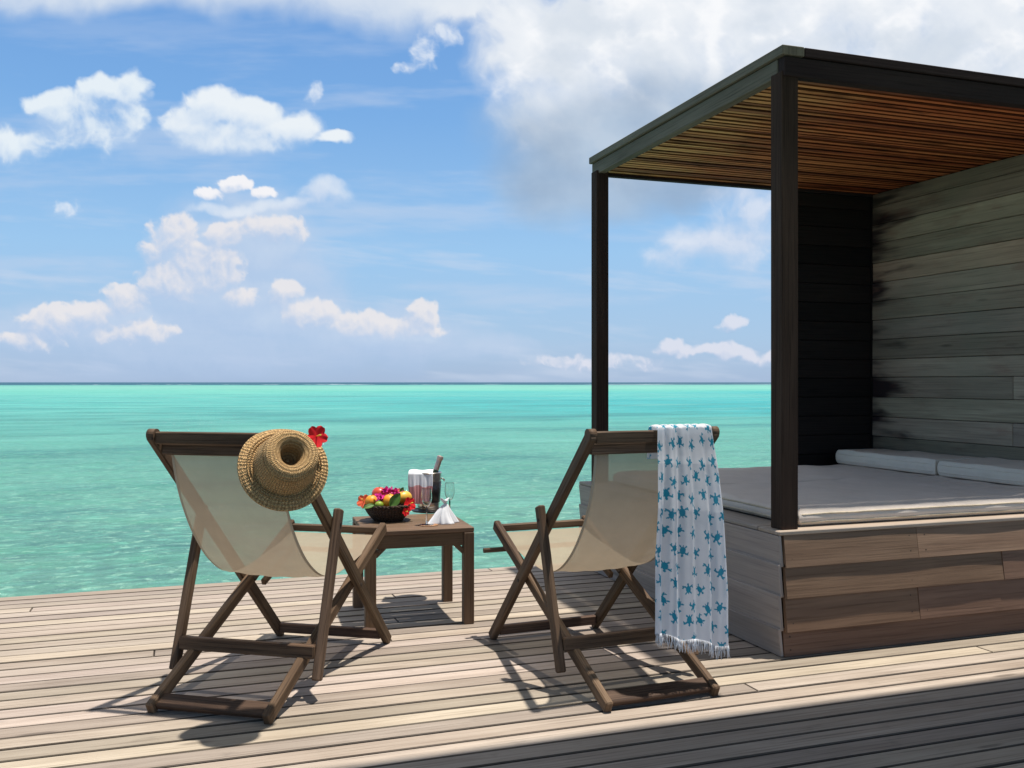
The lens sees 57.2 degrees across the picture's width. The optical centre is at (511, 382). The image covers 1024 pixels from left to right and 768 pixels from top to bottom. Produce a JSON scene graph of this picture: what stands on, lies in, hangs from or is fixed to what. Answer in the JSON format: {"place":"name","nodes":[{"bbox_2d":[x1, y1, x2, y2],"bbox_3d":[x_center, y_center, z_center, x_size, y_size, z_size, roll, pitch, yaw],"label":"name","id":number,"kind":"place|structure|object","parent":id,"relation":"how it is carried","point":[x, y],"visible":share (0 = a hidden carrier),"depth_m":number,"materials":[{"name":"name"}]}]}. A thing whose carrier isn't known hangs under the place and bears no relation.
{"place":"outdoors","nodes":[
{"label":"outdoors","id":0,"kind":"place"},
{"bbox_2d":[0,382,770,597],"bbox_3d":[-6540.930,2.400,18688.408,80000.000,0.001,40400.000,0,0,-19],"label":"sea","id":1,"kind":"structure","parent":0,"point":[90,501],"depth_m":33.52,"materials":[{"name":"teal liquid"}]},
{"bbox_2d":[0,0,770,381],"label":"sky","id":2,"kind":"structure","parent":0,"point":[424,158],"materials":[{"name":"blue"}]},
{"bbox_2d":[0,565,1023,767],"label":"deck","id":3,"kind":"structure","parent":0,"point":[436,682],"depth_m":3.32,"materials":[{"name":"beige wood"}]},
{"bbox_2d":[0,574,347,601],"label":"deck edge boards","id":4,"kind":"object","parent":3,"relation":"attached to","point":[33,597],"depth_m":4.98,"materials":[{"name":"beige wood"}]},
{"bbox_2d":[145,429,391,724],"bbox_3d":[-0.876,0.632,3.565,0.584,0.950,1.050,0,0,13],"label":"deck chair","id":5,"kind":"object","parent":3,"relation":"on","point":[241,533],"visible":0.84,"depth_m":3.29,"materials":[{"name":"beige fabric"}]},
{"bbox_2d":[237,426,327,510],"bbox_3d":[-0.708,0.250,2.957,0.291,0.287,0.145,0,-27,-28],"label":"straw hat","id":6,"kind":"object","parent":5,"relation":"hanging from","point":[282,469],"visible":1,"depth_m":2.93,"materials":[{"name":"beige wicker"}]},
{"bbox_2d":[352,513,473,627],"bbox_3d":[-0.478,0.880,4.445,0.494,0.440,0.494,0,0,-16],"label":"side table","id":7,"kind":"object","parent":3,"relation":"on","point":[407,531],"visible":0.66,"depth_m":4.27,"materials":[{"name":"brown wood"}]},
{"bbox_2d":[363,503,410,521],"bbox_3d":[-0.593,0.619,4.495,0.248,0.084,0.246,0,0,-36],"label":"fruit basket","id":8,"kind":"object","parent":7,"relation":"on","point":[386,514],"visible":0.68,"depth_m":4.41,"materials":[{"name":"wicker"}]},
{"bbox_2d":[357,495,367,507],"bbox_3d":[-0.706,0.565,4.460,0.061,0.064,0.045,0,0,-19],"label":"coral flower","id":9,"kind":"object","parent":8,"relation":"in","point":[361,501],"visible":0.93,"depth_m":4.47,"materials":[{"name":"orange plant"}]},
{"bbox_2d":[362,503,374,508],"bbox_3d":[-0.669,0.579,4.383,0.059,0.023,0.021,0,0,-19],"label":"leaf","id":10,"kind":"object","parent":8,"relation":"on","point":[370,505],"visible":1,"depth_m":4.38,"materials":[{"name":"green plant"}]},
{"bbox_2d":[365,495,377,505],"bbox_3d":[-0.667,0.565,4.459,0.063,0.064,0.063,0,0,-19],"label":"orange","id":11,"kind":"object","parent":8,"relation":"in","point":[369,499],"visible":0.55,"depth_m":4.44,"materials":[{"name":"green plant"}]},
{"bbox_2d":[372,486,385,499],"bbox_3d":[-0.638,0.534,4.513,0.072,0.067,0.072,0,0,-19],"label":"apple","id":12,"kind":"object","parent":8,"relation":"in","point":[377,490],"visible":0.59,"depth_m":4.49,"materials":[{"name":"red plant"}]},
{"bbox_2d":[374,493,384,500],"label":"pink blossoms","id":13,"kind":"object","parent":8,"relation":"in","point":[380,496],"visible":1,"depth_m":4.43,"materials":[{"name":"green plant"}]},
{"bbox_2d":[375,501,383,506],"bbox_3d":[-0.625,0.575,4.412,0.042,0.039,0.042,0,0,-19],"label":"lime","id":14,"kind":"object","parent":8,"relation":"in","point":[378,503],"visible":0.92,"depth_m":4.40,"materials":[{"name":"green plant"}]},
{"bbox_2d":[382,494,392,506],"bbox_3d":[-0.578,0.561,4.439,0.068,0.069,0.068,0,0,-19],"label":"orange","id":15,"kind":"object","parent":8,"relation":"in","point":[386,499],"visible":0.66,"depth_m":4.41,"materials":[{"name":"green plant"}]},
{"bbox_2d":[382,486,402,494],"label":"pink blossoms","id":16,"kind":"object","parent":8,"relation":"in","point":[386,490],"visible":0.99,"depth_m":4.48,"materials":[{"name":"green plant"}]},
{"bbox_2d":[389,493,400,505],"bbox_3d":[-0.548,0.553,4.408,0.058,0.063,0.017,0,0,-30],"label":"leaf","id":17,"kind":"object","parent":8,"relation":"in","point":[394,500],"visible":1,"depth_m":4.41,"materials":[{"name":"green plant"}]},
{"bbox_2d":[399,490,411,503],"bbox_3d":[-0.516,0.550,4.502,0.081,0.063,0.062,0,0,-42],"label":"mango","id":18,"kind":"object","parent":8,"relation":"in","point":[405,494],"visible":0.58,"depth_m":4.48,"materials":[{"name":"yellow plant"}]},
{"bbox_2d":[402,508,408,515],"bbox_3d":[-0.495,0.610,4.406,0.040,0.040,0.019,0,0,-36],"label":"red hibiscus","id":19,"kind":"object","parent":8,"relation":"in","point":[405,512],"visible":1,"depth_m":4.41,"materials":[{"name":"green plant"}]},
{"bbox_2d":[404,497,415,510],"bbox_3d":[-0.478,0.576,4.432,0.067,0.068,0.034,0,0,-41],"label":"red hibiscus","id":20,"kind":"object","parent":8,"relation":"in","point":[409,501],"visible":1,"depth_m":4.44,"materials":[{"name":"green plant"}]},
{"bbox_2d":[412,507,439,512],"bbox_3d":[-0.427,0.654,4.792,0.176,0.012,0.176,0,0,-19],"label":"serving tray","id":21,"kind":"object","parent":7,"relation":"on","point":[415,510],"visible":0.44,"depth_m":4.72,"materials":[{"name":"paint"}]},
{"bbox_2d":[417,471,444,510],"bbox_3d":[-0.427,0.556,4.792,0.140,0.200,0.145,0,0,30],"label":"champagne bucket","id":22,"kind":"object","parent":21,"relation":"on","point":[436,493],"visible":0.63,"depth_m":4.75,"materials":[{"name":"silver metal"}]},
{"bbox_2d":[408,469,433,504],"bbox_3d":[-0.461,0.530,4.771,0.126,0.172,0.133,0,0,0],"label":"draped napkin","id":23,"kind":"object","parent":22,"relation":"on","point":[418,480],"visible":0.73,"depth_m":4.72,"materials":[{"name":"white fabric"}]},
{"bbox_2d":[433,455,442,472],"bbox_3d":[-0.415,0.509,4.798,0.131,0.270,0.062,0,0,-19],"label":"champagne bottle","id":24,"kind":"object","parent":22,"relation":"in","point":[438,463],"visible":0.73,"depth_m":4.80,"materials":[{"name":"grey glass"}]},
{"bbox_2d":[428,498,458,524],"bbox_3d":[-0.322,0.601,4.398,0.142,0.119,0.105,0,0,5],"label":"folded napkin","id":25,"kind":"object","parent":7,"relation":"on","point":[444,514],"visible":0.99,"depth_m":4.38,"materials":[{"name":"white fabric"}]},
{"bbox_2d":[445,482,454,506],"bbox_3d":[-0.307,0.577,4.624,0.068,0.166,0.068,0,0,-19],"label":"wine glass","id":26,"kind":"object","parent":7,"relation":"on","point":[449,490],"visible":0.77,"depth_m":4.61,"materials":[{"name":"clear glass"}]},
{"bbox_3d":[-0.386,0.658,4.334,0.092,0.003,0.092,0,0,-19],"label":"coaster","id":27,"kind":"object","parent":7,"relation":"on","visible":0},
{"bbox_2d":[419,488,433,525],"bbox_3d":[-0.394,0.574,4.334,0.068,0.166,0.068,0,0,-19],"label":"wine glass","id":28,"kind":"object","parent":27,"relation":"on","point":[426,496],"visible":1,"depth_m":4.32,"materials":[{"name":"clear glass"}]},
{"bbox_2d":[483,426,719,712],"bbox_3d":[0.323,0.632,3.684,0.584,0.950,1.050,0,0,-22],"label":"deck chair","id":29,"kind":"object","parent":3,"relation":"on","point":[617,530],"visible":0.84,"depth_m":3.39,"materials":[{"name":"beige fabric"}]},
{"bbox_2d":[647,424,729,659],"bbox_3d":[0.611,0.561,3.297,0.306,0.829,0.120,0,0,-22],"label":"sarong","id":30,"kind":"object","parent":29,"relation":"hanging from","point":[691,595],"visible":1,"depth_m":3.26,"materials":[{"name":"fabric"}]},
{"bbox_2d":[579,44,1023,656],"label":"daybed pavilion","id":31,"kind":"structure","parent":3,"relation":"on","point":[897,254],"depth_m":5.11,"materials":[{"name":"brown wood"}]},
{"bbox_2d":[718,464,932,484],"bbox_3d":[1.639,0.554,5.451,1.947,0.078,0.800,0,0,-19],"label":"mattress","id":32,"kind":"object","parent":31,"relation":"on","point":[806,473],"visible":0.2,"depth_m":5.36,"materials":[{"name":"fabric"}]},
{"bbox_2d":[836,449,982,474],"bbox_3d":[2.393,0.473,5.687,0.378,0.094,0.847,0,0,-19],"label":"bolster cushion","id":33,"kind":"object","parent":32,"relation":"on","point":[918,462],"visible":0.79,"depth_m":5.58,"materials":[{"name":"fabric"}]},
{"bbox_2d":[720,475,1023,525],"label":"mattress","id":34,"kind":"object","parent":31,"relation":"on","point":[847,500],"visible":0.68,"depth_m":4.24,"materials":[{"name":"fabric"}]},
{"bbox_2d":[937,457,1023,485],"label":"bolster cushion","id":35,"kind":"object","parent":34,"relation":"on","point":[998,470],"visible":1,"depth_m":4.96,"materials":[{"name":"fabric"}]},
{"bbox_2d":[0,0,1023,376],"bbox_3d":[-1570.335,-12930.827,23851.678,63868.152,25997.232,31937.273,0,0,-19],"label":"cloud","id":36,"kind":"structure","parent":0,"point":[236,286],"depth_m":36620.33,"materials":[{"name":"white"}]}
]}

